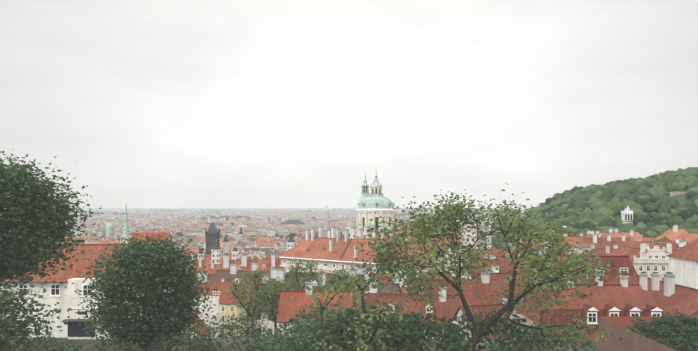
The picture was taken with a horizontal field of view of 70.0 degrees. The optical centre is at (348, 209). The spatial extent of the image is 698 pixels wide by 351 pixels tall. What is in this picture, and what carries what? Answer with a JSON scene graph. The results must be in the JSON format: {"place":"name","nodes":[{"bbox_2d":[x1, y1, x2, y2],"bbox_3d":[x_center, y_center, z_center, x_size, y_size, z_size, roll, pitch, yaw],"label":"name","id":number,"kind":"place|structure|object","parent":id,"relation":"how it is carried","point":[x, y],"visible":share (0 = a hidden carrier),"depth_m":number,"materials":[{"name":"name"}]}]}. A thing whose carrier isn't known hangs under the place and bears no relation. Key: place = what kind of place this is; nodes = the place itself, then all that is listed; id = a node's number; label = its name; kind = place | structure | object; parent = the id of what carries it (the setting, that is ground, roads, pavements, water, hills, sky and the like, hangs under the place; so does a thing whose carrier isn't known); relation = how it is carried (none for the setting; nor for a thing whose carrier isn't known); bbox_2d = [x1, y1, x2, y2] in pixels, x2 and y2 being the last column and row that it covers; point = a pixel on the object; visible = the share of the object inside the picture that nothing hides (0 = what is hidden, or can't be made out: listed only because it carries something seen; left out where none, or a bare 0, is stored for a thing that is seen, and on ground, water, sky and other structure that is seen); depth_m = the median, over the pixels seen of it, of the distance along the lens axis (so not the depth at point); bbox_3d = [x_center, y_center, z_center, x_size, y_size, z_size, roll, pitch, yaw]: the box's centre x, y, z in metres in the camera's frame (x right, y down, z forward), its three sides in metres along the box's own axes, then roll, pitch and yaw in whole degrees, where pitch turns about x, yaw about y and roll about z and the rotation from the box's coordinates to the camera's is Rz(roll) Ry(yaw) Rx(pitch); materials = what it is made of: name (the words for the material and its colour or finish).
{"place":"outdoors","nodes":[
{"label":"outdoors","id":0,"kind":"place"},
{"bbox_2d":[8,205,527,256],"bbox_3d":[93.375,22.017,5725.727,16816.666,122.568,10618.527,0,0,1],"label":"town","id":1,"kind":"object","parent":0,"point":[264,221],"visible":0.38,"depth_m":1491.18,"materials":[{"name":"paint"}]},
{"bbox_2d":[2,208,598,350],"bbox_3d":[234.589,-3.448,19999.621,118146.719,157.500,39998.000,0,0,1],"label":"ground","id":2,"kind":"structure","parent":0,"point":[79,341],"depth_m":56.15,"materials":[{"name":"green plant"}]},
{"bbox_2d":[0,275,87,350],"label":"bush","id":3,"kind":"object","parent":2,"relation":"on","point":[13,332],"visible":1,"depth_m":25.21,"materials":[{"name":"green plant"}]},
{"bbox_2d":[0,149,101,349],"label":"tree","id":4,"kind":"object","parent":2,"relation":"on","point":[23,243],"depth_m":27.53,"materials":[{"name":"green plant"}]},
{"bbox_2d":[0,231,138,338],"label":"white house","id":5,"kind":"structure","parent":2,"relation":"on","point":[56,291],"depth_m":60.42,"materials":[{"name":"paint"}]},
{"bbox_2d":[65,226,225,350],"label":"round tree","id":6,"kind":"object","parent":2,"relation":"on","point":[170,268],"depth_m":43.04,"materials":[{"name":"green plant"}]},
{"bbox_2d":[177,278,249,337],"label":"yellow house group","id":7,"kind":"object","parent":2,"relation":"on","point":[219,298],"visible":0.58,"depth_m":126.04,"materials":[{"name":"paint"}]},
{"bbox_2d":[225,268,275,337],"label":"tree","id":8,"kind":"object","parent":2,"relation":"on","point":[242,293],"depth_m":91.82,"materials":[{"name":"green plant"}]},
{"bbox_2d":[250,275,295,336],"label":"tree","id":9,"kind":"object","parent":2,"relation":"on","point":[272,286],"depth_m":87.51,"materials":[{"name":"green plant"}]},
{"bbox_2d":[278,258,325,302],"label":"tree","id":10,"kind":"object","parent":2,"relation":"on","point":[316,276],"depth_m":94.36,"materials":[{"name":"green plant"}]},
{"bbox_2d":[11,301,598,350],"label":"shrub leaves","id":11,"kind":"object","parent":2,"relation":"on","point":[404,339],"visible":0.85,"depth_m":24.82,"materials":[{"name":"green plant"}]},
{"bbox_2d":[276,281,352,337],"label":"pale house","id":12,"kind":"structure","parent":2,"relation":"on","point":[287,306],"depth_m":80.71,"materials":[{"name":"tile"}]},
{"bbox_2d":[191,254,450,335],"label":"buildings","id":13,"kind":"structure","parent":2,"relation":"on","point":[232,268],"depth_m":151.60,"materials":[{"name":"tile"}]},
{"bbox_2d":[317,267,360,312],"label":"tree","id":14,"kind":"object","parent":2,"relation":"on","point":[335,278],"depth_m":97.32,"materials":[{"name":"green plant"}]},
{"bbox_2d":[278,225,448,273],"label":"building","id":15,"kind":"structure","parent":2,"relation":"on","point":[331,251],"depth_m":183.81,"materials":[{"name":"tile"}]},
{"bbox_2d":[57,184,669,306],"bbox_3d":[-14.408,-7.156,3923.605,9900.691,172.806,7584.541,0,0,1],"label":"town trees","id":16,"kind":"object","parent":2,"relation":"on","point":[556,195],"visible":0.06,"depth_m":1095.35,"materials":[{"name":"plant"}]},
{"bbox_2d":[106,192,686,263],"bbox_3d":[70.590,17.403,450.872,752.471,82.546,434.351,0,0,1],"label":"landmark towers","id":17,"kind":"structure","parent":2,"relation":"on","point":[212,236],"depth_m":466.59,"materials":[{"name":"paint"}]},
{"bbox_2d":[340,171,476,272],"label":"church","id":18,"kind":"structure","parent":2,"relation":"on","point":[377,202],"depth_m":261.87,"materials":[{"name":"paint"}]},
{"bbox_2d":[140,224,697,321],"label":"town roofs","id":19,"kind":"structure","parent":2,"relation":"on","point":[674,233],"depth_m":276.20,"materials":[{"name":"paint"}]},
{"bbox_2d":[291,183,635,350],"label":"tree","id":20,"kind":"object","parent":2,"relation":"on","point":[452,214],"depth_m":21.16,"materials":[{"name":"green plant"}]},
{"bbox_2d":[314,201,606,350],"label":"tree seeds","id":21,"kind":"object","parent":20,"relation":"on","point":[529,256],"visible":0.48,"depth_m":20.76,"materials":[{"name":"green plant"}]},
{"bbox_2d":[361,233,697,341],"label":"roofs","id":22,"kind":"structure","parent":2,"relation":"on","point":[663,281],"depth_m":87.20,"materials":[{"name":"tile"}]},
{"bbox_2d":[492,167,697,248],"bbox_3d":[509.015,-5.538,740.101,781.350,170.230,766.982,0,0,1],"label":"petrin woods","id":23,"kind":"object","parent":2,"relation":"on","point":[600,207],"visible":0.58,"depth_m":603.57,"materials":[{"name":"green plant"}]},
{"bbox_2d":[599,316,697,350],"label":"roof","id":24,"kind":"structure","parent":2,"relation":"on","point":[616,325],"depth_m":46.73,"materials":[{"name":"red tile"}]},
{"bbox_2d":[619,309,697,350],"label":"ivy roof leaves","id":25,"kind":"object","parent":24,"relation":"attached to","point":[692,342],"visible":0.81,"depth_m":46.67,"materials":[{"name":"green plant"}]},
{"bbox_2d":[0,0,697,207],"label":"sky","id":26,"kind":"structure","parent":0,"point":[145,103],"materials":[{"name":"white"}]},
{"bbox_2d":[614,190,689,230],"bbox_3d":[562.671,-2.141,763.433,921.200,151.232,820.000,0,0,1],"label":"petrin meadow","id":27,"kind":"structure","parent":0,"point":[621,226],"depth_m":542.44,"materials":[{"name":"green plant"}]},
{"bbox_2d":[644,194,688,223],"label":"trees","id":28,"kind":"object","parent":27,"relation":"on","point":[653,215],"visible":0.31,"depth_m":541.28,"materials":[{"name":"green plant"}]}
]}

